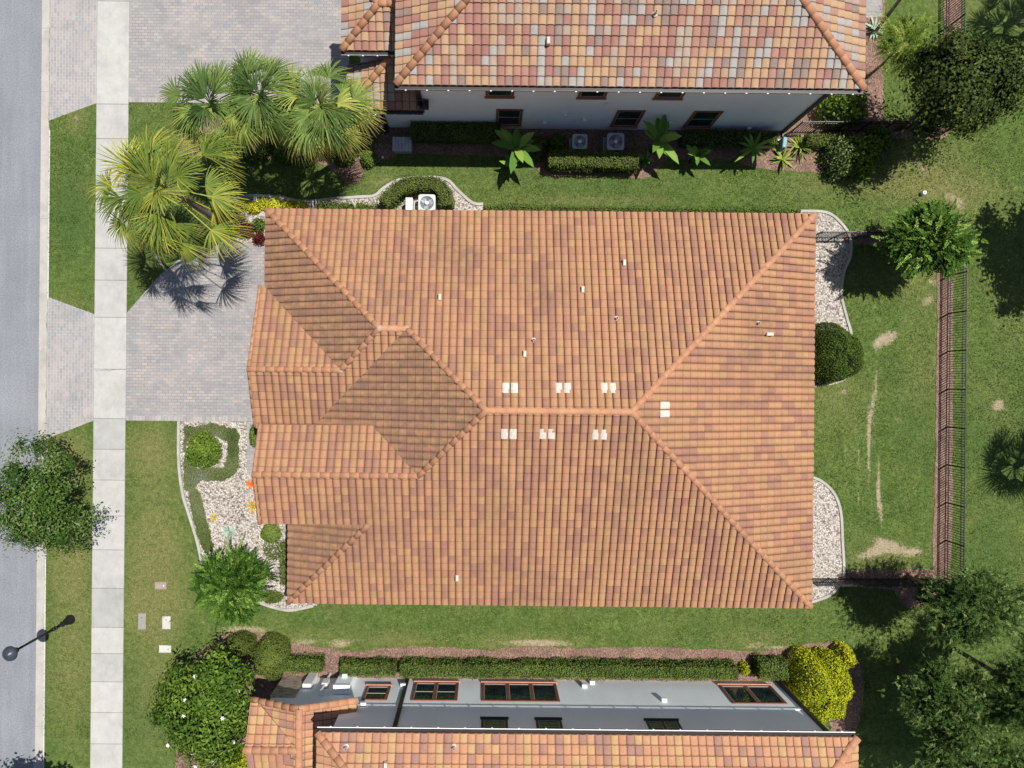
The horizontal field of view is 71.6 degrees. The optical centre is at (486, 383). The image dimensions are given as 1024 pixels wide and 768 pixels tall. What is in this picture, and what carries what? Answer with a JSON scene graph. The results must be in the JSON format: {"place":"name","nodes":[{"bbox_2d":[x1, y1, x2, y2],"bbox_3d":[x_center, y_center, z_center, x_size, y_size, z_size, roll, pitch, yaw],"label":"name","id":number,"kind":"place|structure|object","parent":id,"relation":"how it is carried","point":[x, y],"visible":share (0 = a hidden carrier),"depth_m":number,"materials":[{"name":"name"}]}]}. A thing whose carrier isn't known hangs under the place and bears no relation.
{"place":"outdoors","nodes":[
{"label":"outdoors","id":0,"kind":"place"},
{"bbox_2d":[0,0,41,767],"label":"road","id":1,"kind":"structure","parent":0,"point":[20,84],"depth_m":34.13,"materials":[{"name":"grey asphalt"}]},
{"bbox_2d":[35,0,49,767],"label":"gutter pan","id":2,"kind":"object","parent":1,"relation":"on","point":[42,361],"visible":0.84,"depth_m":34.11,"materials":[{"name":"concrete"}]},
{"bbox_2d":[43,130,49,767],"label":"kerb","id":3,"kind":"structure","parent":2,"relation":"on","point":[46,467],"depth_m":33.98,"materials":[{"name":"concrete"}]},
{"bbox_2d":[90,0,129,767],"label":"sidewalk","id":4,"kind":"structure","parent":0,"point":[108,541],"depth_m":33.97,"materials":[{"name":"concrete"}]},
{"bbox_2d":[126,242,264,421],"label":"driveway","id":5,"kind":"structure","parent":0,"point":[186,355],"depth_m":33.99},
{"bbox_2d":[129,0,348,102],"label":"driveway","id":6,"kind":"structure","parent":0,"point":[169,38],"depth_m":33.99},
{"bbox_2d":[56,95,992,746],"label":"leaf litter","id":7,"kind":"object","parent":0,"point":[656,203],"visible":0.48,"depth_m":33.95,"materials":[{"name":"brown plant"}]},
{"bbox_2d":[43,0,1023,767],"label":"lawn","id":8,"kind":"structure","parent":0,"point":[1002,16],"depth_m":34.00,"materials":[{"name":"green plant"}]},
{"bbox_2d":[2,615,74,660],"bbox_3d":[-19.929,11.283,31.700,0.640,4.600,0.640,1,90,0],"label":"street lamp","id":9,"kind":"object","parent":8,"relation":"on","point":[9,653],"visible":1,"depth_m":30.74,"materials":[{"name":"black metal"}]},
{"bbox_2d":[0,423,107,564],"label":"tree","id":10,"kind":"object","parent":8,"relation":"on","point":[36,500],"visible":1,"depth_m":30.80,"materials":[{"name":"green plant"}]},
{"bbox_2d":[46,297,93,437],"bbox_3d":[-19.920,-0.761,33.992,2.266,0.001,6.815,1,90,0],"label":"driveway apron","id":11,"kind":"object","parent":8,"relation":"on","point":[70,370],"visible":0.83,"depth_m":33.99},
{"bbox_2d":[49,0,96,120],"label":"driveway apron","id":12,"kind":"object","parent":8,"relation":"on","point":[73,58],"visible":1,"depth_m":33.99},
{"bbox_2d":[126,98,346,421],"bbox_3d":[-11.948,-5.933,33.987,10.466,0.025,15.458,1,90,0],"label":"paver border","id":13,"kind":"object","parent":8,"relation":"on","point":[175,418],"visible":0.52,"depth_m":33.98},
{"bbox_2d":[180,421,316,608],"bbox_3d":[-11.412,6.292,33.988,6.703,0.001,9.026,1,90,0],"label":"gravel bed","id":14,"kind":"object","parent":8,"relation":"on","point":[226,500],"visible":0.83,"depth_m":33.99,"materials":[{"name":"beige gravel"}]},
{"bbox_2d":[188,487,214,552],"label":"ground cover","id":15,"kind":"object","parent":14,"relation":"on","point":[198,512],"visible":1,"depth_m":33.86,"materials":[{"name":"green plant"}]},
{"bbox_2d":[185,430,222,469],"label":"shrub","id":16,"kind":"object","parent":14,"relation":"on","point":[202,450],"visible":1,"depth_m":33.41,"materials":[{"name":"green plant"}]},
{"bbox_2d":[182,421,240,490],"bbox_3d":[-13.134,3.470,33.884,2.771,0.310,3.369,1,90,0],"label":"ground cover","id":17,"kind":"object","parent":14,"relation":"on","point":[220,473],"visible":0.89,"depth_m":33.85,"materials":[{"name":"green plant"}]},
{"bbox_2d":[187,536,281,628],"bbox_3d":[-11.369,8.906,32.253,3.885,3.599,3.603,41,90,0],"label":"tree","id":18,"kind":"object","parent":14,"relation":"on","point":[230,586],"visible":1,"depth_m":31.13,"materials":[{"name":"green plant"}]},
{"bbox_2d":[247,423,254,474],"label":"walkway","id":19,"kind":"structure","parent":14,"relation":"on","point":[250,453],"depth_m":33.98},
{"bbox_2d":[260,524,281,542],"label":"shrub","id":20,"kind":"object","parent":14,"relation":"on","point":[269,532],"visible":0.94,"depth_m":33.52,"materials":[{"name":"green plant"}]},
{"bbox_2d":[261,590,284,603],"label":"shrub","id":21,"kind":"object","parent":14,"relation":"on","point":[275,596],"visible":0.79,"depth_m":33.77,"materials":[{"name":"green plant"}]},
{"bbox_2d":[263,536,283,561],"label":"shrub","id":22,"kind":"object","parent":14,"relation":"on","point":[270,554],"visible":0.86,"depth_m":33.61,"materials":[{"name":"green plant"}]},
{"bbox_2d":[278,540,287,585],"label":"hedge","id":23,"kind":"object","parent":14,"relation":"on","point":[283,564],"visible":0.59,"depth_m":33.44,"materials":[{"name":"green plant"}]},
{"bbox_2d":[217,180,482,242],"bbox_3d":[-6.551,-8.312,33.988,12.807,0.001,2.980,-2,90,0],"label":"gravel bed","id":24,"kind":"object","parent":8,"relation":"on","point":[462,203],"visible":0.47,"depth_m":33.99,"materials":[{"name":"white gravel"}]},
{"bbox_2d":[86,124,255,273],"bbox_3d":[-12.168,-7.223,29.428,6.217,9.254,5.859,1,90,0],"label":"palm tree","id":25,"kind":"object","parent":24,"relation":"on","point":[140,207],"visible":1,"depth_m":26.54,"materials":[{"name":"green plant"}]},
{"bbox_2d":[315,200,354,208],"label":"hedge","id":26,"kind":"object","parent":24,"relation":"on","point":[331,205],"visible":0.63,"depth_m":33.45,"materials":[{"name":"green plant"}]},
{"bbox_2d":[378,174,455,209],"bbox_3d":[-3.242,-8.968,33.399,3.657,1.386,1.736,1,90,0],"label":"hedge","id":27,"kind":"object","parent":24,"relation":"on","point":[395,194],"visible":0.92,"depth_m":32.91,"materials":[{"name":"green plant"}]},
{"bbox_2d":[418,194,437,209],"bbox_3d":[-2.782,-8.289,33.561,0.920,0.878,1.262,1,90,0],"label":"air conditioner","id":28,"kind":"object","parent":24,"relation":"on","point":[427,201],"visible":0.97,"depth_m":33.16,"materials":[{"name":"metal"}]},
{"bbox_2d":[153,176,852,611],"bbox_3d":[0.754,0.526,33.960,33.626,0.080,20.918,1,90,0],"label":"bed edging","id":29,"kind":"object","parent":8,"relation":"on","point":[481,204],"visible":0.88,"depth_m":33.93,"materials":[{"name":"concrete"}]},
{"bbox_2d":[175,631,863,767],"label":"mulch bed","id":30,"kind":"object","parent":8,"relation":"on","point":[333,658],"visible":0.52,"depth_m":33.99,"materials":[{"name":"brown wood"}]},
{"bbox_2d":[136,635,262,767],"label":"tree","id":31,"kind":"object","parent":30,"relation":"on","point":[201,709],"visible":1,"depth_m":30.07,"materials":[{"name":"green plant"}]},
{"bbox_2d":[226,743,247,767],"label":"shrub","id":32,"kind":"object","parent":30,"relation":"on","point":[241,760],"visible":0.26,"depth_m":33.19,"materials":[{"name":"yellow plant"}]},
{"bbox_2d":[225,629,256,658],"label":"shrub","id":33,"kind":"object","parent":30,"relation":"on","point":[243,642],"visible":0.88,"depth_m":33.33,"materials":[{"name":"green plant"}]},
{"bbox_2d":[250,631,291,680],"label":"shrub","id":34,"kind":"object","parent":30,"relation":"on","point":[273,651],"visible":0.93,"depth_m":32.97,"materials":[{"name":"green plant"}]},
{"bbox_2d":[280,652,325,673],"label":"hedge","id":35,"kind":"object","parent":30,"relation":"on","point":[301,663],"visible":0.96,"depth_m":33.26,"materials":[{"name":"green plant"}]},
{"bbox_2d":[339,655,397,679],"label":"hedge","id":36,"kind":"object","parent":30,"relation":"on","point":[367,666],"visible":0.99,"depth_m":33.16,"materials":[{"name":"green plant"}]},
{"bbox_2d":[398,654,738,681],"bbox_3d":[3.851,13.441,33.478,15.958,1.224,1.037,1,90,0],"label":"hedge","id":37,"kind":"object","parent":30,"relation":"on","point":[450,667],"visible":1,"depth_m":33.11,"materials":[{"name":"green plant"}]},
{"bbox_2d":[751,652,789,681],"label":"hedge","id":38,"kind":"object","parent":30,"relation":"on","point":[774,667],"visible":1,"depth_m":33.06,"materials":[{"name":"green plant"}]},
{"bbox_2d":[783,644,854,724],"bbox_3d":[15.562,14.084,32.793,2.794,2.535,3.362,1,90,0],"label":"shrub","id":39,"kind":"object","parent":30,"relation":"on","point":[816,680],"visible":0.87,"depth_m":32.33,"materials":[{"name":"yellow plant"}]},
{"bbox_2d":[831,640,858,668],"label":"shrub","id":40,"kind":"object","parent":30,"relation":"on","point":[847,656],"visible":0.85,"depth_m":33.18,"materials":[{"name":"yellow plant"}]},
{"bbox_2d":[246,207,816,609],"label":"house","id":41,"kind":"structure","parent":8,"relation":"on","point":[536,408],"depth_m":29.63,"materials":[{"name":"tile"}]},
{"bbox_2d":[177,106,886,184],"bbox_3d":[2.225,-11.326,33.990,34.165,0.001,3.725,1,90,0],"label":"mulch bed","id":42,"kind":"object","parent":8,"relation":"on","point":[642,140],"visible":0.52,"depth_m":33.99,"materials":[{"name":"brown wood"}]},
{"bbox_2d":[158,59,272,165],"bbox_3d":[-11.058,-10.885,30.461,4.184,7.189,4.029,-13,90,0],"label":"palm tree","id":43,"kind":"object","parent":42,"relation":"on","point":[199,82],"visible":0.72,"depth_m":27.73,"materials":[{"name":"green plant"}]},
{"bbox_2d":[239,140,268,164],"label":"shrub","id":44,"kind":"object","parent":42,"relation":"on","point":[259,157],"visible":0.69,"depth_m":33.61,"materials":[{"name":"green plant"}]},
{"bbox_2d":[215,46,318,158],"bbox_3d":[-9.078,-11.232,30.357,4.378,7.397,4.409,1,90,0],"label":"palm tree","id":45,"kind":"object","parent":42,"relation":"on","point":[244,70],"visible":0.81,"depth_m":27.48,"materials":[{"name":"green plant"}]},
{"bbox_2d":[273,139,306,166],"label":"shrub","id":46,"kind":"object","parent":42,"relation":"on","point":[279,153],"visible":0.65,"depth_m":33.51,"materials":[{"name":"green plant"}]},
{"bbox_2d":[229,124,377,160],"bbox_3d":[-8.773,-11.547,33.835,7.209,0.484,1.777,1,90,0],"label":"ground cover","id":47,"kind":"object","parent":42,"relation":"on","point":[270,145],"visible":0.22,"depth_m":33.82,"materials":[{"name":"green plant"}]},
{"bbox_2d":[270,59,386,167],"bbox_3d":[-6.381,-11.097,30.542,4.784,7.028,4.465,1,90,0],"label":"palm tree","id":48,"kind":"object","parent":42,"relation":"on","point":[342,133],"visible":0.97,"depth_m":27.71,"materials":[{"name":"green plant"}]},
{"bbox_2d":[333,147,354,168],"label":"shrub","id":49,"kind":"object","parent":42,"relation":"on","point":[344,162],"visible":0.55,"depth_m":33.64,"materials":[{"name":"green plant"}]},
{"bbox_2d":[360,150,377,168],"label":"shrub","id":50,"kind":"object","parent":42,"relation":"on","point":[368,161],"visible":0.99,"depth_m":33.58,"materials":[{"name":"green plant"}]},
{"bbox_2d":[392,137,412,153],"bbox_3d":[-3.981,-11.310,33.720,0.890,0.560,0.670,1,90,0],"label":"slatted crate","id":51,"kind":"object","parent":42,"relation":"on","point":[404,145],"visible":0.98,"depth_m":33.44,"materials":[{"name":"grey plastic"}]},
{"bbox_2d":[409,120,500,146],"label":"hedge","id":52,"kind":"object","parent":42,"relation":"on","point":[438,132],"visible":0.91,"depth_m":33.11,"materials":[{"name":"green plant"}]},
{"bbox_2d":[491,126,540,173],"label":"banana plant","id":53,"kind":"object","parent":42,"relation":"on","point":[519,146],"visible":1,"depth_m":32.41,"materials":[{"name":"green plant"}]},
{"bbox_2d":[528,135,546,162],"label":"shrub","id":54,"kind":"object","parent":42,"relation":"on","point":[538,142],"visible":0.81,"depth_m":33.42,"materials":[{"name":"green plant"}]},
{"bbox_2d":[546,133,565,151],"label":"shrub","id":55,"kind":"object","parent":42,"relation":"on","point":[556,142],"visible":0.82,"depth_m":33.29,"materials":[{"name":"green plant"}]},
{"bbox_2d":[569,131,586,151],"bbox_3d":[4.372,-11.493,33.586,0.820,0.828,1.112,1,90,0],"label":"air conditioner","id":56,"kind":"object","parent":42,"relation":"on","point":[578,142],"visible":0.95,"depth_m":33.20,"materials":[{"name":"metal"}]},
{"bbox_2d":[546,147,639,174],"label":"hedge","id":57,"kind":"object","parent":42,"relation":"on","point":[561,160],"visible":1,"depth_m":32.96,"materials":[{"name":"green plant"}]},
{"bbox_2d":[603,130,623,152],"bbox_3d":[6.040,-11.476,33.561,0.920,0.878,1.212,1,90,0],"label":"air conditioner","id":58,"kind":"object","parent":42,"relation":"on","point":[613,141],"visible":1,"depth_m":33.16,"materials":[{"name":"metal"}]},
{"bbox_2d":[643,115,681,163],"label":"banana plant","id":59,"kind":"object","parent":42,"relation":"on","point":[659,134],"visible":0.99,"depth_m":32.17,"materials":[{"name":"green plant"}]},
{"bbox_2d":[686,145,710,164],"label":"banana plant","id":60,"kind":"object","parent":42,"relation":"on","point":[696,154],"visible":1,"depth_m":32.90,"materials":[{"name":"green plant"}]},
{"bbox_2d":[677,128,778,150],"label":"hedge","id":61,"kind":"object","parent":42,"relation":"on","point":[715,140],"visible":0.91,"depth_m":33.26,"materials":[{"name":"green plant"}]},
{"bbox_2d":[735,131,776,163],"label":"banana plant","id":62,"kind":"object","parent":42,"relation":"on","point":[753,148],"visible":1,"depth_m":32.72,"materials":[{"name":"green plant"}]},
{"bbox_2d":[769,145,796,171],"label":"spiky plant","id":63,"kind":"object","parent":42,"relation":"on","point":[780,157],"visible":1,"depth_m":33.84,"materials":[{"name":"green plant"}]},
{"bbox_2d":[788,133,814,160],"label":"spiky plant","id":64,"kind":"object","parent":42,"relation":"on","point":[799,145],"visible":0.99,"depth_m":33.74,"materials":[{"name":"green plant"}]},
{"bbox_2d":[802,132,844,151],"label":"hedge","id":65,"kind":"object","parent":42,"relation":"on","point":[821,142],"visible":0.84,"depth_m":33.36,"materials":[{"name":"green plant"}]},
{"bbox_2d":[819,132,858,182],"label":"shrub","id":66,"kind":"object","parent":42,"relation":"on","point":[842,168],"visible":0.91,"depth_m":33.05,"materials":[{"name":"green plant"}]},
{"bbox_2d":[831,133,885,180],"bbox_3d":[17.536,-10.748,33.099,2.356,2.072,2.217,1,90,0],"label":"shrub","id":67,"kind":"object","parent":42,"relation":"on","point":[872,156],"visible":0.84,"depth_m":32.79,"materials":[{"name":"green plant"}]},
{"bbox_2d":[859,123,896,159],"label":"shrub","id":68,"kind":"object","parent":42,"relation":"on","point":[886,135],"visible":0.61,"depth_m":33.02,"materials":[{"name":"green plant"}]},
{"bbox_2d":[339,0,866,136],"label":"house","id":69,"kind":"structure","parent":8,"relation":"on","point":[783,66],"depth_m":27.54,"materials":[{"name":"tile"}]},
{"bbox_2d":[484,91,514,98],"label":"window","id":70,"kind":"structure","parent":69,"relation":"in","point":[494,94],"depth_m":30.06,"materials":[{"name":"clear glass"}]},
{"bbox_2d":[496,109,522,127],"bbox_3d":[1.036,-12.211,32.605,1.300,2.050,0.120,1,90,0],"label":"window","id":71,"kind":"structure","parent":69,"relation":"in","point":[508,118],"depth_m":32.53,"materials":[{"name":"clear glass"}]},
{"bbox_2d":[576,92,607,99],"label":"window","id":72,"kind":"structure","parent":69,"relation":"in","point":[581,95],"depth_m":30.05,"materials":[{"name":"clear glass"}]},
{"bbox_2d":[608,110,645,128],"bbox_3d":[6.466,-12.159,32.605,1.360,2.050,0.120,1,90,0],"label":"window","id":73,"kind":"structure","parent":69,"relation":"in","point":[623,119],"depth_m":32.68,"materials":[{"name":"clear glass"}]},
{"bbox_2d":[652,93,685,100],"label":"window","id":74,"kind":"structure","parent":69,"relation":"in","point":[658,96],"depth_m":30.06,"materials":[{"name":"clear glass"}]},
{"bbox_2d":[681,111,723,128],"bbox_3d":[9.916,-12.126,32.605,1.400,2.050,0.120,1,90,0],"label":"window","id":75,"kind":"structure","parent":69,"relation":"in","point":[698,119],"depth_m":32.56,"materials":[{"name":"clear glass"}]},
{"bbox_2d":[483,203,800,213],"bbox_3d":[7.308,-8.053,33.569,14.998,1.019,0.916,1,90,0],"label":"hedge","id":76,"kind":"object","parent":8,"relation":"on","point":[502,207],"visible":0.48,"depth_m":33.31,"materials":[{"name":"green plant"}]},
{"bbox_2d":[801,212,849,387],"bbox_3d":[15.645,-4.046,33.988,3.812,0.001,8.460,1,90,0],"label":"gravel bed","id":77,"kind":"object","parent":8,"relation":"on","point":[832,255],"visible":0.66,"depth_m":33.99,"materials":[{"name":"beige gravel"}]},
{"bbox_2d":[813,321,864,385],"bbox_3d":[16.226,-1.438,32.866,2.881,2.352,3.126,1,90,0],"label":"shrub","id":78,"kind":"object","parent":77,"relation":"on","point":[835,352],"visible":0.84,"depth_m":32.45,"materials":[{"name":"green plant"}]},
{"bbox_2d":[811,479,841,599],"bbox_3d":[15.378,7.450,33.988,3.496,0.001,6.070,1,90,0],"label":"gravel bed","id":79,"kind":"object","parent":8,"relation":"on","point":[827,553],"visible":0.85,"depth_m":33.99,"materials":[{"name":"beige gravel"}]},
{"bbox_2d":[789,0,884,148],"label":"mulch bed","id":80,"kind":"object","parent":8,"relation":"on","point":[874,82],"visible":0.37,"depth_m":33.99,"materials":[{"name":"brown soil"}]},
{"bbox_2d":[810,90,869,132],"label":"shrub","id":81,"kind":"object","parent":80,"relation":"on","point":[856,110],"visible":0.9,"depth_m":32.87,"materials":[{"name":"green plant"}]},
{"bbox_2d":[866,0,881,17],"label":"patio","id":82,"kind":"structure","parent":80,"relation":"on","point":[874,5],"depth_m":33.98,"materials":[{"name":"grey concrete"}]},
{"bbox_2d":[865,7,940,82],"bbox_3d":[18.049,-14.870,32.004,3.281,4.096,3.387,1,90,0],"label":"tree","id":83,"kind":"object","parent":80,"relation":"on","point":[891,33],"visible":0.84,"depth_m":30.72,"materials":[{"name":"green plant"}]},
{"bbox_2d":[843,230,886,245],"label":"mulch bed","id":84,"kind":"object","parent":8,"relation":"on","point":[867,241],"visible":0.32,"depth_m":33.97,"materials":[{"name":"brown wood"}]},
{"bbox_2d":[816,231,889,237],"bbox_3d":[18.825,-7.006,33.320,6.687,1.360,0.064,0,90,0],"label":"fence","id":85,"kind":"object","parent":84,"relation":"on","point":[864,233],"visible":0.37,"depth_m":33.21,"materials":[{"name":"black metal"}]},
{"bbox_2d":[838,568,944,607],"bbox_3d":[19.412,9.776,33.970,5.194,0.001,1.927,1,90,0],"label":"mulch bed","id":86,"kind":"object","parent":8,"relation":"on","point":[904,596],"visible":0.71,"depth_m":33.97,"materials":[{"name":"brown wood"}]},
{"bbox_2d":[812,577,956,586],"bbox_3d":[18.610,9.305,33.320,6.748,1.360,0.064,0,90,0],"label":"fence","id":87,"kind":"object","parent":86,"relation":"on","point":[904,580],"visible":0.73,"depth_m":33.23,"materials":[{"name":"black metal"}]},
{"bbox_2d":[876,120,946,139],"bbox_3d":[20.362,-12.159,33.966,3.497,0.001,0.981,1,90,0],"label":"mulch bed","id":88,"kind":"object","parent":8,"relation":"on","point":[900,134],"visible":0.3,"depth_m":33.97,"materials":[{"name":"brown wood"}]},
{"bbox_2d":[790,121,957,131],"bbox_3d":[18.288,-12.080,33.320,7.454,1.360,0.065,0,90,0],"label":"fence","id":89,"kind":"object","parent":88,"relation":"on","point":[851,123],"visible":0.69,"depth_m":33.16,"materials":[{"name":"black metal"}]},
{"bbox_2d":[872,192,988,284],"bbox_3d":[19.196,-6.066,31.621,4.231,4.864,4.030,40,90,0],"label":"tree","id":90,"kind":"object","parent":8,"relation":"on","point":[930,235],"visible":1,"depth_m":30.23,"materials":[{"name":"green plant"}]},
{"bbox_2d":[932,268,954,576],"bbox_3d":[21.900,1.292,33.982,0.977,0.001,17.630,1,90,0],"label":"mulch bed","id":91,"kind":"object","parent":8,"relation":"on","point":[939,538],"visible":0.6,"depth_m":33.98,"materials":[{"name":"brown wood"}]},
{"bbox_2d":[945,263,968,578],"bbox_3d":[22.075,1.150,33.320,0.064,1.360,16.345,1,90,0],"label":"fence","id":92,"kind":"object","parent":91,"relation":"on","point":[962,417],"visible":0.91,"depth_m":33.12,"materials":[{"name":"black metal"}]},
{"bbox_2d":[877,645,1019,767],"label":"tree","id":93,"kind":"object","parent":8,"relation":"on","point":[957,712],"visible":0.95,"depth_m":29.27,"materials":[{"name":"green plant"}]},
{"bbox_2d":[943,0,960,35],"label":"mulch bed","id":94,"kind":"object","parent":8,"relation":"on","point":[945,8],"visible":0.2,"depth_m":33.98,"materials":[{"name":"brown wood"}]},
{"bbox_2d":[887,14,1023,167],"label":"tree","id":95,"kind":"object","parent":8,"relation":"on","point":[979,79],"visible":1,"depth_m":28.44,"materials":[{"name":"green plant"}]},
{"bbox_2d":[947,0,966,129],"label":"fence","id":96,"kind":"object","parent":8,"relation":"on","point":[960,17],"visible":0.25,"depth_m":33.15,"materials":[{"name":"black metal"}]},
{"bbox_2d":[905,549,1023,659],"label":"tree","id":97,"kind":"object","parent":8,"relation":"on","point":[975,606],"visible":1,"depth_m":28.78,"materials":[{"name":"green plant"}]},
{"bbox_2d":[910,726,1023,767],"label":"tree","id":98,"kind":"object","parent":8,"relation":"on","point":[1009,757],"visible":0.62,"depth_m":29.04,"materials":[{"name":"green plant"}]},
{"bbox_2d":[953,631,1023,748],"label":"tree","id":99,"kind":"object","parent":8,"relation":"on","point":[1015,673],"visible":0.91,"depth_m":28.84,"materials":[{"name":"green plant"}]},
{"label":"grass field","id":100,"kind":"structure","parent":0,"visible":0},
{"bbox_2d":[242,673,860,767],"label":"house","id":101,"kind":"structure","parent":100,"relation":"on","point":[313,720],"depth_m":29.70,"materials":[{"name":"tile"}]},
{"bbox_2d":[361,684,392,700],"bbox_3d":[-4.999,14.053,32.355,1.231,1.550,0.120,1,90,0],"label":"window","id":102,"kind":"structure","parent":101,"relation":"in","point":[374,692],"depth_m":32.39,"materials":[{"name":"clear glass"}]},
{"bbox_2d":[411,680,459,700],"bbox_3d":[-2.334,14.078,32.580,2.178,2.000,0.120,1,90,0],"label":"window","id":103,"kind":"structure","parent":101,"relation":"in","point":[423,690],"depth_m":32.64,"materials":[{"name":"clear glass"}]},
{"bbox_2d":[480,716,508,727],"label":"window","id":104,"kind":"structure","parent":101,"relation":"in","point":[486,721],"depth_m":29.63,"materials":[{"name":"black glass"}]},
{"bbox_2d":[481,681,559,701],"bbox_3d":[1.536,14.115,32.580,3.594,2.000,0.120,1,90,0],"label":"window","id":105,"kind":"structure","parent":101,"relation":"in","point":[492,691],"depth_m":32.61,"materials":[{"name":"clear glass"}]},
{"bbox_2d":[534,717,562,727],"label":"window","id":106,"kind":"structure","parent":101,"relation":"in","point":[541,722],"depth_m":29.66,"materials":[{"name":"black glass"}]},
{"bbox_2d":[644,718,682,729],"bbox_3d":[7.376,14.171,29.315,1.470,1.330,0.120,1,90,0],"label":"window","id":107,"kind":"structure","parent":101,"relation":"in","point":[652,723],"depth_m":29.66,"materials":[{"name":"black glass"}]},
{"bbox_2d":[717,683,787,703],"bbox_3d":[12.183,14.216,32.580,2.540,2.000,0.120,1,90,0],"label":"window","id":108,"kind":"structure","parent":101,"relation":"in","point":[737,693],"depth_m":32.64,"materials":[{"name":"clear glass"}]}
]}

